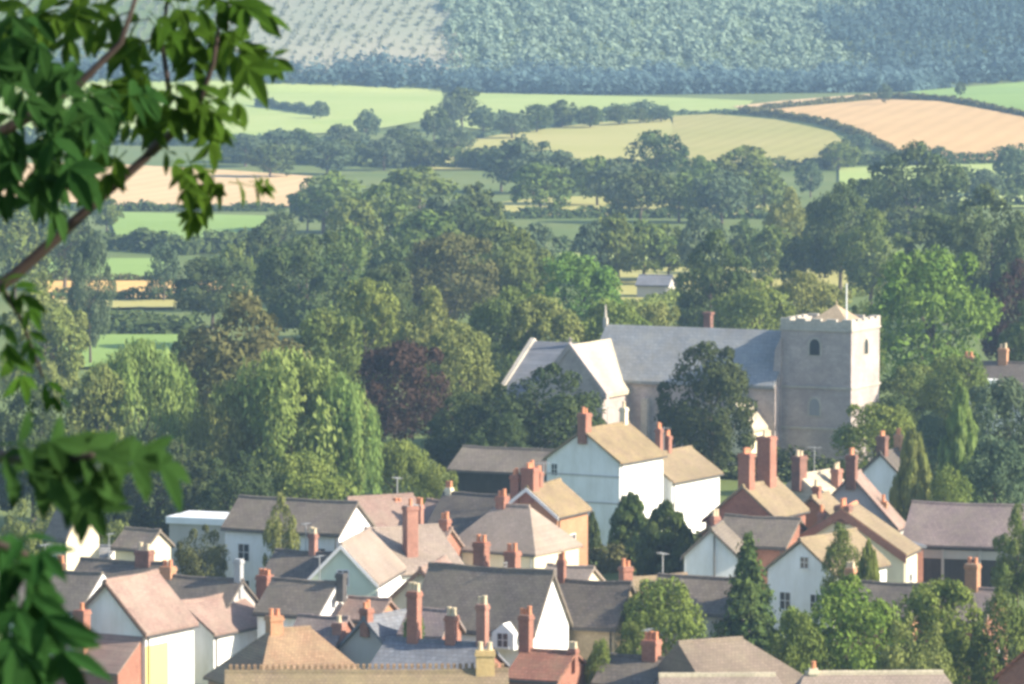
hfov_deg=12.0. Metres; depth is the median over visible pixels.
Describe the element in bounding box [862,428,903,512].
house
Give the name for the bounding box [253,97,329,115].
hedge
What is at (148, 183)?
field
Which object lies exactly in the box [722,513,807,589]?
house
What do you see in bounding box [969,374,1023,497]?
broadleaf tree
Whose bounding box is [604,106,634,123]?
broadleaf tree
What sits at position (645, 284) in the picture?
shed
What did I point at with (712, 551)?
house
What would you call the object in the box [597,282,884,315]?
hedge
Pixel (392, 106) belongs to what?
field
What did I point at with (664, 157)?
broadleaf tree
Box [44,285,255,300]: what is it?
hedge
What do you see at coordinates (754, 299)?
broadleaf tree
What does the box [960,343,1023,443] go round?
house
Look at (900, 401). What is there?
broadleaf tree
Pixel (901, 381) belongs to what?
broadleaf tree
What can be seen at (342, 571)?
window
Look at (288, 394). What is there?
willow tree
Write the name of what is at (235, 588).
house
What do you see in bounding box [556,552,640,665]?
house
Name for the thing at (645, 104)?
hedge
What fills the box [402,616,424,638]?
round bush
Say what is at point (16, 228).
broadleaf tree
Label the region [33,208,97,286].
broadleaf tree
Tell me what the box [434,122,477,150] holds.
broadleaf tree
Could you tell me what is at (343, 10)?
field
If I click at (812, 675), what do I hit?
house
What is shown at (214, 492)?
broadleaf tree
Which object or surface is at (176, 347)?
broadleaf tree
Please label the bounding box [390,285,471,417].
broadleaf tree
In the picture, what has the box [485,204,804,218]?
hedge
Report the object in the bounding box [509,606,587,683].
house
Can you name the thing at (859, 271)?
broadleaf tree
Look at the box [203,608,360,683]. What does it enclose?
house
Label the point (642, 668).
house
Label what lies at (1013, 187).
hedge
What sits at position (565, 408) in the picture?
yew tree
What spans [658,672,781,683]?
house
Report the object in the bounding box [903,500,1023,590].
shed
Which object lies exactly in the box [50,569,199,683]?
house
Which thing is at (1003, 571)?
broadleaf tree
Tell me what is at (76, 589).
house
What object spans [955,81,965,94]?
broadleaf tree
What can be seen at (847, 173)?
field
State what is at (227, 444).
willow tree
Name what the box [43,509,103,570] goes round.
house
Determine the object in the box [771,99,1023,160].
field
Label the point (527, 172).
broadleaf tree
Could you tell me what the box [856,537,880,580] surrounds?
conifer tree
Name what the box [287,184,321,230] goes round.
broadleaf tree
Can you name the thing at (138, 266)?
field
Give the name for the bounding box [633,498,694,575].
conifer tree
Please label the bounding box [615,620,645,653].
round bush
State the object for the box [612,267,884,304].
field
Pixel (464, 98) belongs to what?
broadleaf tree
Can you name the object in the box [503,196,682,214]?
field
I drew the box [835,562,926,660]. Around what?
house
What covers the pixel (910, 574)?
window
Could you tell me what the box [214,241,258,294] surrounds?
broadleaf tree
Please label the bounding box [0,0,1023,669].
ground
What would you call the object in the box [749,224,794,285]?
broadleaf tree
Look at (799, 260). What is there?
broadleaf tree
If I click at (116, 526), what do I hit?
round bush
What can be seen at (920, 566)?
brick outhouse
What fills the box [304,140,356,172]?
broadleaf tree
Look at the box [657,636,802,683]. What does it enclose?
house
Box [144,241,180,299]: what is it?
broadleaf tree
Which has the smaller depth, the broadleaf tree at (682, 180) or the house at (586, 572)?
the house at (586, 572)
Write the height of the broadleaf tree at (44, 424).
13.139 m
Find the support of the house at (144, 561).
on the ground
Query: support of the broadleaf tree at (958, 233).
on the ground
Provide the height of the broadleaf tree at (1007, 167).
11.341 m
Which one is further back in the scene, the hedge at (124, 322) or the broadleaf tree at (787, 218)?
the broadleaf tree at (787, 218)
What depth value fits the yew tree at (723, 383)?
432.08 m
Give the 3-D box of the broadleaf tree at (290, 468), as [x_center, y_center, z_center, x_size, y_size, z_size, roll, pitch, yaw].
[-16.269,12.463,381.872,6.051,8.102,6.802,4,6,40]
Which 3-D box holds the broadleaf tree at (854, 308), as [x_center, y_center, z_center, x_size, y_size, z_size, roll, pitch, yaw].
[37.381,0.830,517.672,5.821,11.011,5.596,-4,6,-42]
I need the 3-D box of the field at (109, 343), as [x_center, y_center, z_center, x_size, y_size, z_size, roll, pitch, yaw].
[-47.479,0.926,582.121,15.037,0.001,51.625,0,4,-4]
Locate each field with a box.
[0,79,442,137]
[2,162,312,205]
[43,300,176,306]
[46,258,170,279]
[46,281,249,297]
[57,334,177,366]
[112,212,265,237]
[228,0,463,73]
[404,119,672,168]
[455,93,753,129]
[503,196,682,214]
[560,252,879,262]
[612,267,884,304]
[673,114,840,168]
[706,204,794,214]
[733,93,879,107]
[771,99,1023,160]
[839,163,1023,210]
[909,82,1023,110]
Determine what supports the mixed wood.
on the ground
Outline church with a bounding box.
[490,283,880,464]
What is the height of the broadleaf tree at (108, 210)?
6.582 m
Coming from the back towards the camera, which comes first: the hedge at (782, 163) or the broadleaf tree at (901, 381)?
the hedge at (782, 163)
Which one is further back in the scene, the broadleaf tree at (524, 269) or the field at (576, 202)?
the field at (576, 202)
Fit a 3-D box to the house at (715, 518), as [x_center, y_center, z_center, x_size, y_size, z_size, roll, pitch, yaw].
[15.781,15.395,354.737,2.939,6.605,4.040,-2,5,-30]
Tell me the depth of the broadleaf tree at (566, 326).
497.21 m
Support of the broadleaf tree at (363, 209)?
on the ground
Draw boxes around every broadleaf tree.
[0,210,51,298]
[0,270,90,414]
[0,380,79,527]
[4,205,69,251]
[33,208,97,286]
[35,460,138,541]
[60,361,132,494]
[67,229,116,362]
[89,197,124,230]
[114,428,209,537]
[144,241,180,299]
[160,326,205,462]
[194,450,276,511]
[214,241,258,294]
[220,133,268,166]
[242,223,284,285]
[243,144,295,176]
[259,130,302,158]
[260,210,305,250]
[268,449,351,499]
[283,127,322,147]
[285,170,365,233]
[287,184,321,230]
[291,304,367,384]
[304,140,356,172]
[310,100,329,117]
[318,223,371,282]
[321,197,384,263]
[324,123,361,148]
[325,276,402,398]
[351,182,420,259]
[353,108,381,136]
[354,259,418,347]
[361,136,406,170]
[363,237,437,305]
[367,438,434,496]
[374,165,460,210]
[379,124,420,148]
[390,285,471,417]
[392,209,460,272]
[397,137,438,163]
[399,194,478,241]
[419,106,450,140]
[422,321,501,433]
[427,249,484,320]
[433,96,464,130]
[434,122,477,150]
[442,203,489,259]
[443,86,482,126]
[444,181,505,247]
[460,281,543,383]
[462,214,531,283]
[464,352,511,430]
[466,105,496,130]
[467,250,519,334]
[479,228,556,331]
[480,146,520,191]
[484,136,558,193]
[492,112,530,137]
[500,292,584,365]
[509,161,576,215]
[510,222,563,281]
[520,104,553,131]
[523,251,623,340]
[531,149,590,202]
[547,99,577,126]
[571,219,611,266]
[572,155,617,204]
[573,105,603,126]
[577,298,653,342]
[584,156,641,208]
[590,212,645,279]
[603,167,671,221]
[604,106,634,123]
[610,218,678,273]
[621,129,689,184]
[631,107,652,122]
[634,301,681,326]
[647,105,674,120]
[648,223,686,274]
[655,171,701,221]
[673,226,753,327]
[675,155,723,204]
[676,208,729,269]
[692,167,751,222]
[711,144,778,195]
[711,275,795,329]
[723,218,760,272]
[741,166,787,212]
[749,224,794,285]
[762,186,810,258]
[764,604,830,673]
[768,270,851,316]
[778,235,810,283]
[780,573,905,670]
[793,160,823,196]
[797,178,872,289]
[804,219,843,277]
[818,140,863,169]
[829,402,918,479]
[836,207,912,306]
[841,134,872,152]
[851,298,887,377]
[861,244,1004,411]
[866,393,923,446]
[876,82,892,103]
[879,362,951,424]
[892,574,996,683]
[897,146,935,164]
[900,211,978,324]
[903,410,953,487]
[917,354,995,448]
[926,146,955,164]
[934,182,1023,301]
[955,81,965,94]
[960,434,1023,503]
[964,585,1023,683]
[969,169,1004,201]
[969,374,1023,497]
[980,257,1023,360]
[990,503,1023,608]
[992,143,1023,182]
[997,299,1023,361]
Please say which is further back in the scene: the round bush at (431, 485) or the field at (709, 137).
the field at (709, 137)
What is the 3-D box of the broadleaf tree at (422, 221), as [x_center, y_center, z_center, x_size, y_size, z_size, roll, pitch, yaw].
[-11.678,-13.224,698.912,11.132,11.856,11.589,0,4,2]
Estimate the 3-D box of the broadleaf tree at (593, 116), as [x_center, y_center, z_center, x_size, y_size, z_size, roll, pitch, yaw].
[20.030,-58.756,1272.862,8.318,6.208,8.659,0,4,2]
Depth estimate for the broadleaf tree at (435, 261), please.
632.77 m
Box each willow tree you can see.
[76,336,201,524]
[183,378,261,511]
[204,345,372,499]
[304,369,384,499]
[306,445,366,499]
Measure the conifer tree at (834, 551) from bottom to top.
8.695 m
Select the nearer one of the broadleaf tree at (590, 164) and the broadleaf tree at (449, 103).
the broadleaf tree at (590, 164)
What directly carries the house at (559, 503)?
on the ground
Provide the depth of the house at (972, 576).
310.11 m
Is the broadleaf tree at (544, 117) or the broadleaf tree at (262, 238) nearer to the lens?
the broadleaf tree at (262, 238)
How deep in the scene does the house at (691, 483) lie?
394.09 m
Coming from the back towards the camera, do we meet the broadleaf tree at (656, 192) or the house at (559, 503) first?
the broadleaf tree at (656, 192)
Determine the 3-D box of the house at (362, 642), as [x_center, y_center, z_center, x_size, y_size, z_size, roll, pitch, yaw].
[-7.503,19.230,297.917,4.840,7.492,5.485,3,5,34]
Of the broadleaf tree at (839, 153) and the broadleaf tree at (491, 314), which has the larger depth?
the broadleaf tree at (839, 153)
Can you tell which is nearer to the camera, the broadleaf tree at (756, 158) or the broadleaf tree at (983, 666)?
the broadleaf tree at (983, 666)
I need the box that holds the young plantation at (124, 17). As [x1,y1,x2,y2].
[18,0,449,74]
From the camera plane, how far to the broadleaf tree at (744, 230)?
711.60 m
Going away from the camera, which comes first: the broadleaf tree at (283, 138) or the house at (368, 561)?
the house at (368, 561)
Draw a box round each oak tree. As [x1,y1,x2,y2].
[166,254,258,328]
[172,289,312,451]
[251,230,361,352]
[402,229,501,324]
[853,139,969,245]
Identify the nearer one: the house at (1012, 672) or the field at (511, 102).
the house at (1012, 672)
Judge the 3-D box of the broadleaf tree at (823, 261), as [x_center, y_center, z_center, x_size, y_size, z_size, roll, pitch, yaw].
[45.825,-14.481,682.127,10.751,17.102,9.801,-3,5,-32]
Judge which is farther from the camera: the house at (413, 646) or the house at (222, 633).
the house at (222, 633)
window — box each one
[237,543,250,561]
[337,570,349,585]
[495,632,509,648]
[550,463,558,475]
[778,591,790,609]
[798,556,809,569]
[808,593,821,612]
[909,572,912,582]
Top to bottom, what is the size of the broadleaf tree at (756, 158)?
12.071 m
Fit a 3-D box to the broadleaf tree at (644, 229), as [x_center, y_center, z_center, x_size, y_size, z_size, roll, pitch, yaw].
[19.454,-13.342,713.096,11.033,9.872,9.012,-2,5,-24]
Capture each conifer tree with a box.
[262,490,300,566]
[588,510,601,557]
[606,491,648,570]
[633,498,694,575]
[820,521,865,627]
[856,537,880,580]
[889,425,933,521]
[934,381,982,502]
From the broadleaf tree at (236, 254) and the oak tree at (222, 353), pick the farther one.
the broadleaf tree at (236, 254)
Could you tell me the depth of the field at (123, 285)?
702.60 m
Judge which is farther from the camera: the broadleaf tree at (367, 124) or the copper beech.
the broadleaf tree at (367, 124)
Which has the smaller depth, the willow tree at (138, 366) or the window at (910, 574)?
the window at (910, 574)
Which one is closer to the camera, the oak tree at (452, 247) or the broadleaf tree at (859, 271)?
the oak tree at (452, 247)
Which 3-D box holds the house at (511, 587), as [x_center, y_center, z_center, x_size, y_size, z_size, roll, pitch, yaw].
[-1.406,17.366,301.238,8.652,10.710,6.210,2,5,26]
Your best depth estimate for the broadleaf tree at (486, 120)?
1253.92 m
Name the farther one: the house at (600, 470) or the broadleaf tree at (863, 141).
the broadleaf tree at (863, 141)
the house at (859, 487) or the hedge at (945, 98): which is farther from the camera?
the hedge at (945, 98)
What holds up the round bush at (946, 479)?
on the ground
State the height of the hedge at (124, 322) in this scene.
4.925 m
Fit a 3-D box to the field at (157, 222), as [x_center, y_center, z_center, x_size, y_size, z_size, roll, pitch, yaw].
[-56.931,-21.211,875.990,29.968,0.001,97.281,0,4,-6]
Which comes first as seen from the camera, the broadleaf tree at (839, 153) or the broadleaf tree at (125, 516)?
the broadleaf tree at (125, 516)
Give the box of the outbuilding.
[99,544,114,558]
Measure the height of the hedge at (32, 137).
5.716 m
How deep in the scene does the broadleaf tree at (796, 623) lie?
284.20 m
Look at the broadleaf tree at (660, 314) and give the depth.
505.69 m
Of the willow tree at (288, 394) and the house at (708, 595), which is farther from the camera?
the willow tree at (288, 394)
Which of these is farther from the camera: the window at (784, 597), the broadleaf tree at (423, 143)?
the broadleaf tree at (423, 143)
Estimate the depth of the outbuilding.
342.91 m
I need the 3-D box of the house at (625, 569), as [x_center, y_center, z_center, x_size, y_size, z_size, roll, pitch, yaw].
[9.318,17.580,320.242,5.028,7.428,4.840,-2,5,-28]
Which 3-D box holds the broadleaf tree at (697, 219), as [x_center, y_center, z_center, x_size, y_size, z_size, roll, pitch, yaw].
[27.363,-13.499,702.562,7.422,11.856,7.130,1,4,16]
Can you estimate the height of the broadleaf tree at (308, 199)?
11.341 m
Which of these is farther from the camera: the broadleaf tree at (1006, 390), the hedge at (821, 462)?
the hedge at (821, 462)
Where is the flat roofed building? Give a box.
[166,510,228,576]
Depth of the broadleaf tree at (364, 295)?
491.65 m
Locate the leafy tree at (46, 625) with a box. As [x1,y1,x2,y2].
[0,0,294,683]
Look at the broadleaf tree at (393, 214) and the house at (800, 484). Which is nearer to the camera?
the house at (800, 484)
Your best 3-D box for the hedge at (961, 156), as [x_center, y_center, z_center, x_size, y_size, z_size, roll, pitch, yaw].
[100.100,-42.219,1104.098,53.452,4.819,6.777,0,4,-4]
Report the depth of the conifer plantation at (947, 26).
1614.20 m
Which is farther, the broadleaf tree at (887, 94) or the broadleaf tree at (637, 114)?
the broadleaf tree at (887, 94)
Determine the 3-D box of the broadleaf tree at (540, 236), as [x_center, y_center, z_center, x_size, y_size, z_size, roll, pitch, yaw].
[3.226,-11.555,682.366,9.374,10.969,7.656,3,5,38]
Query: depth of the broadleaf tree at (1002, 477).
378.45 m
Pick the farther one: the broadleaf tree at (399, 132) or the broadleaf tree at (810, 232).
the broadleaf tree at (399, 132)
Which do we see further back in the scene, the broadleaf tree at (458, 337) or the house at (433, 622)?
the broadleaf tree at (458, 337)
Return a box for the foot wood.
[35,42,1023,94]
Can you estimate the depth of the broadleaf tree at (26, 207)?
784.03 m
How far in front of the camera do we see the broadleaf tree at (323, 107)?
1358.18 m
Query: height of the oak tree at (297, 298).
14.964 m
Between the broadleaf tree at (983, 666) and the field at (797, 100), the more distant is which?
the field at (797, 100)
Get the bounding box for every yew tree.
[421,390,498,468]
[465,411,531,447]
[486,362,606,448]
[654,341,758,465]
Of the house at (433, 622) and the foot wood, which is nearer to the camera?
the house at (433, 622)
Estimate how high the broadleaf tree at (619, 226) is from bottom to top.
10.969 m
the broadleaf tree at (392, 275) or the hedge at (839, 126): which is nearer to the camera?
the broadleaf tree at (392, 275)
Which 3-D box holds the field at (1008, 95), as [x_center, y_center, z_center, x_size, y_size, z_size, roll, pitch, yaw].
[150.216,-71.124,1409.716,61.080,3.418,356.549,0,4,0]
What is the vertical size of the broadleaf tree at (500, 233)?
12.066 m
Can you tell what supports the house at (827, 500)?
on the ground
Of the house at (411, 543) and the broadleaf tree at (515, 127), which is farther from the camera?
the broadleaf tree at (515, 127)
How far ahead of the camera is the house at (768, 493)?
356.34 m
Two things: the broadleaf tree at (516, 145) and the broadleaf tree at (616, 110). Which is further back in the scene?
the broadleaf tree at (616, 110)
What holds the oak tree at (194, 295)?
on the ground
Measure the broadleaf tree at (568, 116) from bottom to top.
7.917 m
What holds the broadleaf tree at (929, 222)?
on the ground
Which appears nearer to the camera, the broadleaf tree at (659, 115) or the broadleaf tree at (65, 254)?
the broadleaf tree at (65, 254)
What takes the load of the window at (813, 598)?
in the house at (796, 575)
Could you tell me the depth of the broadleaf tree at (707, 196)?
883.98 m
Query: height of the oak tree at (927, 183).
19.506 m
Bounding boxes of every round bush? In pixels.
[0,497,55,565]
[99,519,128,544]
[174,524,229,576]
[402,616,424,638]
[415,462,458,504]
[584,637,611,683]
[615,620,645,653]
[618,575,708,655]
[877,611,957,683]
[927,463,972,502]
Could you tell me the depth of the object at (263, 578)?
316.52 m
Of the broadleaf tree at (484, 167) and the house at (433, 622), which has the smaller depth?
the house at (433, 622)
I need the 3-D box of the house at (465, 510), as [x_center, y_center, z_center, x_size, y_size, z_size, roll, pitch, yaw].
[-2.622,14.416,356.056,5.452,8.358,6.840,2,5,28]
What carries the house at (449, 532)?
on the ground
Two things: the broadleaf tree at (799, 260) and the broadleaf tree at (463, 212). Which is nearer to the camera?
the broadleaf tree at (799, 260)
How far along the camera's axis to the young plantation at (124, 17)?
1605.00 m
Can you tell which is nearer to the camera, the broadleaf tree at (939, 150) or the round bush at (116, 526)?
the round bush at (116, 526)
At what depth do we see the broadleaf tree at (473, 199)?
762.07 m
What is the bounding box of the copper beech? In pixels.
[352,337,453,442]
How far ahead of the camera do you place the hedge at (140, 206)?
929.98 m
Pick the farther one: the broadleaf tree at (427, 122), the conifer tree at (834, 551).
the broadleaf tree at (427, 122)
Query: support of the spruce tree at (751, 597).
on the ground
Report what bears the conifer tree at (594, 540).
on the ground
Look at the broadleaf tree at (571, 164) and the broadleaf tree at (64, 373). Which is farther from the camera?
the broadleaf tree at (571, 164)
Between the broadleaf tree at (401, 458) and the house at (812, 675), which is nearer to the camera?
the house at (812, 675)
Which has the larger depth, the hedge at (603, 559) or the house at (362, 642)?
the hedge at (603, 559)
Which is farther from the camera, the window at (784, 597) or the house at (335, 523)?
the house at (335, 523)
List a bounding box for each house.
[9,544,106,635]
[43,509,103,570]
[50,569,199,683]
[74,533,168,577]
[110,526,175,561]
[159,558,258,608]
[181,592,256,683]
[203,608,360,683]
[220,494,375,594]
[225,641,508,683]
[252,555,347,638]
[255,523,332,586]
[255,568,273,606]
[293,613,354,650]
[306,526,406,596]
[336,599,406,668]
[337,595,398,625]
[346,477,415,526]
[364,498,463,583]
[367,582,509,671]
[389,554,451,608]
[397,607,465,640]
[416,497,464,559]
[420,534,572,665]
[424,498,439,523]
[427,481,509,534]
[458,489,582,568]
[509,460,592,564]
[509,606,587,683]
[542,401,667,545]
[545,563,605,580]
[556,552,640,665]
[591,628,664,683]
[617,552,687,604]
[649,573,743,654]
[654,422,723,532]
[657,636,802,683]
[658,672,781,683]
[680,520,742,576]
[698,509,720,535]
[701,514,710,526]
[708,429,810,523]
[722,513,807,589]
[762,527,891,639]
[785,447,843,502]
[795,661,951,683]
[800,498,921,582]
[804,479,839,528]
[831,448,905,534]
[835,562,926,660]
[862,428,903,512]
[918,557,1009,683]
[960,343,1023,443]
[992,651,1023,683]
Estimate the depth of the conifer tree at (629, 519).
369.23 m
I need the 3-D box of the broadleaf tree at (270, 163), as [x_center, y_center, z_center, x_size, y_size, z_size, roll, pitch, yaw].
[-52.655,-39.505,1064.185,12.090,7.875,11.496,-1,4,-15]
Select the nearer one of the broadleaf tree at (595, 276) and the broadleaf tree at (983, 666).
the broadleaf tree at (983, 666)
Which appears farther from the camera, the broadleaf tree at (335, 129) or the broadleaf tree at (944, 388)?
the broadleaf tree at (335, 129)
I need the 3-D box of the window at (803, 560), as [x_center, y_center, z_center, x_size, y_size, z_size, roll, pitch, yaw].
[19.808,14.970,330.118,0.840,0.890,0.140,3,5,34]
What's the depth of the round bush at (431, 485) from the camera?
393.41 m
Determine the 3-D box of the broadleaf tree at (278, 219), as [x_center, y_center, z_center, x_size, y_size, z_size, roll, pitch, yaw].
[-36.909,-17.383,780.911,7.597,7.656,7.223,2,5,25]
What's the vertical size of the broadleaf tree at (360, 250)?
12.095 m
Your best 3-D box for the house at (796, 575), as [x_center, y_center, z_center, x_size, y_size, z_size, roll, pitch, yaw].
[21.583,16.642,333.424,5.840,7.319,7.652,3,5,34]
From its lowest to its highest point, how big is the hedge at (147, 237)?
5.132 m
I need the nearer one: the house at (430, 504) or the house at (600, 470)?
the house at (430, 504)
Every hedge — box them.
[15,199,286,211]
[16,126,427,150]
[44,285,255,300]
[46,302,204,334]
[48,270,179,280]
[72,225,268,254]
[218,135,567,169]
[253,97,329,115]
[398,108,739,149]
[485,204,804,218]
[489,99,669,130]
[552,235,886,251]
[572,156,856,172]
[579,259,884,266]
[588,530,702,573]
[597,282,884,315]
[714,444,845,481]
[737,105,898,152]
[742,92,1023,116]
[842,165,1023,205]
[847,145,1023,164]
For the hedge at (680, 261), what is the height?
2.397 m
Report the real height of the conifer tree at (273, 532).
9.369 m
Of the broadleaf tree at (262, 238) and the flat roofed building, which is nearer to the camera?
the flat roofed building
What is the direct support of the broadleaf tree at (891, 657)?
on the ground
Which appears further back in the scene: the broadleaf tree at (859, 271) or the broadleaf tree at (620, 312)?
the broadleaf tree at (859, 271)
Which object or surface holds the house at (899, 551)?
on the ground
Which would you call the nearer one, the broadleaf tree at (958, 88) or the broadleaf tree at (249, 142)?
the broadleaf tree at (249, 142)
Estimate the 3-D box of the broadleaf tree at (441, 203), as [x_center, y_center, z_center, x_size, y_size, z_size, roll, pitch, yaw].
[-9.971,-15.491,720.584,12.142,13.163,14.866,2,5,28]
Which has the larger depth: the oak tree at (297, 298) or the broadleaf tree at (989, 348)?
the oak tree at (297, 298)
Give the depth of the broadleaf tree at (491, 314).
498.64 m
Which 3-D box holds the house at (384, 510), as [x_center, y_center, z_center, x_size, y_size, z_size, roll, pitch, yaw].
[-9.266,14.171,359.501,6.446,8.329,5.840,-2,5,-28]
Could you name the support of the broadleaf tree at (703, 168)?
on the ground
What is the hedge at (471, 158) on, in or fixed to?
on the ground
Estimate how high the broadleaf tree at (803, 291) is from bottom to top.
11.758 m
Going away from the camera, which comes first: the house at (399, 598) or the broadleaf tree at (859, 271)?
the house at (399, 598)
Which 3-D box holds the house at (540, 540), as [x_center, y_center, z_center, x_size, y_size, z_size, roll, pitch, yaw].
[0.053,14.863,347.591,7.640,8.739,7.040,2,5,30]
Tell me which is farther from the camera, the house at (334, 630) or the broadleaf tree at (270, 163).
the broadleaf tree at (270, 163)
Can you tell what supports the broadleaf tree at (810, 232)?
on the ground
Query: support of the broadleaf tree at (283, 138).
on the ground
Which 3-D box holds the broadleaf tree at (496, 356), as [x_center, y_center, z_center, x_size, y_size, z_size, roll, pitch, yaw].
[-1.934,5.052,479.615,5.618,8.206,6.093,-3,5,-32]
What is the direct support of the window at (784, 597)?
in the house at (796, 575)
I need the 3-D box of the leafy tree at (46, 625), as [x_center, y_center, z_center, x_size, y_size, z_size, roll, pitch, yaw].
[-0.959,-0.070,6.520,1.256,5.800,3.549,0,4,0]
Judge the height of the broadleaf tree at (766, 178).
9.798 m
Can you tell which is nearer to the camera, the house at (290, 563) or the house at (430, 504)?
the house at (290, 563)
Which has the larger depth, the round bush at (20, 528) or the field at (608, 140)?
the field at (608, 140)
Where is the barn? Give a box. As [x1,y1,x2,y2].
[446,445,553,493]
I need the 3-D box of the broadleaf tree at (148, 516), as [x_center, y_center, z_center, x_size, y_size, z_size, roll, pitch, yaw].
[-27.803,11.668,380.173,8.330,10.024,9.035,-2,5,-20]
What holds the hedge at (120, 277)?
on the ground
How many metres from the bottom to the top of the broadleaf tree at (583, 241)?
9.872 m
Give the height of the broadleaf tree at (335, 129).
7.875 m
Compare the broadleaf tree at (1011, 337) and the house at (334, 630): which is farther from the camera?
the broadleaf tree at (1011, 337)
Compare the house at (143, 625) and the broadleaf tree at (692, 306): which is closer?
the house at (143, 625)
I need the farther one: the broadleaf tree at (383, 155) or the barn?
the broadleaf tree at (383, 155)
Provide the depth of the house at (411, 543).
334.07 m
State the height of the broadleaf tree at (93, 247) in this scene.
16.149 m
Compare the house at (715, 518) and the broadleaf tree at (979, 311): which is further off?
the broadleaf tree at (979, 311)
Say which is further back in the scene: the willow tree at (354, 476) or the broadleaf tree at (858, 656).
the willow tree at (354, 476)
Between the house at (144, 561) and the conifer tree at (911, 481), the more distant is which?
the conifer tree at (911, 481)
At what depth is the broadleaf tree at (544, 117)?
1255.08 m
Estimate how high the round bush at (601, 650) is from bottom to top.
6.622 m
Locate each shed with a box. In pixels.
[635,274,676,296]
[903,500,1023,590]
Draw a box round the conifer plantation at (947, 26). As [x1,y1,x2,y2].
[815,0,1023,81]
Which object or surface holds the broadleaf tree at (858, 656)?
on the ground
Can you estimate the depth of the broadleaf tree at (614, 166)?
913.97 m
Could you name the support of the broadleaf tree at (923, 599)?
on the ground
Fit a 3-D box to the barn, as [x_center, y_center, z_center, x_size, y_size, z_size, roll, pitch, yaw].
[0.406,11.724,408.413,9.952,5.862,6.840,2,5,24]
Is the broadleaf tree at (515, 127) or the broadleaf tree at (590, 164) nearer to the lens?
the broadleaf tree at (590, 164)
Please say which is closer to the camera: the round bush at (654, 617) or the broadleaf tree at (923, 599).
the broadleaf tree at (923, 599)
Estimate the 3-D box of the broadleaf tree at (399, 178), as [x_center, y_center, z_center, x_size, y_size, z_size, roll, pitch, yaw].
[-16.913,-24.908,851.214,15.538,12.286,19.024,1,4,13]
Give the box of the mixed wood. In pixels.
[437,0,880,78]
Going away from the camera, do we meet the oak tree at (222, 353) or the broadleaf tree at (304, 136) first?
the oak tree at (222, 353)
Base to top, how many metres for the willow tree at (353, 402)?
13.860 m
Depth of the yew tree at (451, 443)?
430.50 m
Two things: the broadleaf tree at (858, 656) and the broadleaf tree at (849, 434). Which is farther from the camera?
the broadleaf tree at (849, 434)
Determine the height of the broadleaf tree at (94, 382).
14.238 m
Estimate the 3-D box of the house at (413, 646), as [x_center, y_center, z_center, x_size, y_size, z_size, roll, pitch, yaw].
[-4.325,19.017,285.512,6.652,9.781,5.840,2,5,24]
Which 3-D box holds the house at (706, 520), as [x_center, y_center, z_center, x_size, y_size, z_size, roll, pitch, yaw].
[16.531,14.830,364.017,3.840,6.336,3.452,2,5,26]
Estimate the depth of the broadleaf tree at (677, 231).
716.10 m
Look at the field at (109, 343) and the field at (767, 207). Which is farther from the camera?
the field at (767, 207)
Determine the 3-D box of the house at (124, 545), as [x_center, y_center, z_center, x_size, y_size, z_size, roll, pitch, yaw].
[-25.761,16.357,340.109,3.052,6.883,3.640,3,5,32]
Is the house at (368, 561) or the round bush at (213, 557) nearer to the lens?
the house at (368, 561)
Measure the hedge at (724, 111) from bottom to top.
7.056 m
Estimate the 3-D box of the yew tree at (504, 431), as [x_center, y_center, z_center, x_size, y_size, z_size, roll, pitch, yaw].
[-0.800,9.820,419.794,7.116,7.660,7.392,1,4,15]
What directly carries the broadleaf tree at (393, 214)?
on the ground
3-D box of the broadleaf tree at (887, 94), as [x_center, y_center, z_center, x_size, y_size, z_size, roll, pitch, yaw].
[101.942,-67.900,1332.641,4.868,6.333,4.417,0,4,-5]
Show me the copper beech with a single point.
(399, 357)
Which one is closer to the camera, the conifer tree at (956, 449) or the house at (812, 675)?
the house at (812, 675)
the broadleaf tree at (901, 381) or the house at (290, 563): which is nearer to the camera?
the house at (290, 563)
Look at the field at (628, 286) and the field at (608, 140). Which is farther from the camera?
the field at (608, 140)
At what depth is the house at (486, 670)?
265.19 m
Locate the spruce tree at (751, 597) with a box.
[709,530,793,664]
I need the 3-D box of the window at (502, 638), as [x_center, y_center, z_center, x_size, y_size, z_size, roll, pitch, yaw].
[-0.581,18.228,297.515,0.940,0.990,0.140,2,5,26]
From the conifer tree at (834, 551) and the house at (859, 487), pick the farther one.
the house at (859, 487)
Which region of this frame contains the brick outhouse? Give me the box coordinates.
[911,540,926,582]
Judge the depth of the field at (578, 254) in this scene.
777.77 m
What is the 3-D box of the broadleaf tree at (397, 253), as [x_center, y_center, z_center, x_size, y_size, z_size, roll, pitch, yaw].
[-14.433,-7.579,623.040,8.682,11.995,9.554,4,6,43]
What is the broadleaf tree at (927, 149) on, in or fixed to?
on the ground
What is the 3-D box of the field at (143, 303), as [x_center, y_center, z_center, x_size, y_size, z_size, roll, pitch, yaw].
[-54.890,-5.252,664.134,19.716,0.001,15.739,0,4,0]
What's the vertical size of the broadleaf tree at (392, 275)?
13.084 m
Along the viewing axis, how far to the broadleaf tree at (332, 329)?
454.38 m
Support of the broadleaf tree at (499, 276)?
on the ground
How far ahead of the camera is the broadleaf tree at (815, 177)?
986.52 m
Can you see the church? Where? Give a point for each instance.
(812, 376)
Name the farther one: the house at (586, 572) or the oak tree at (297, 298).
the oak tree at (297, 298)
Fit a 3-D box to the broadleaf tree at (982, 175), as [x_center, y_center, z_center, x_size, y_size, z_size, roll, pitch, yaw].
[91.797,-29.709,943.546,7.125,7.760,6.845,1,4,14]
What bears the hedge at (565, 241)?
on the ground

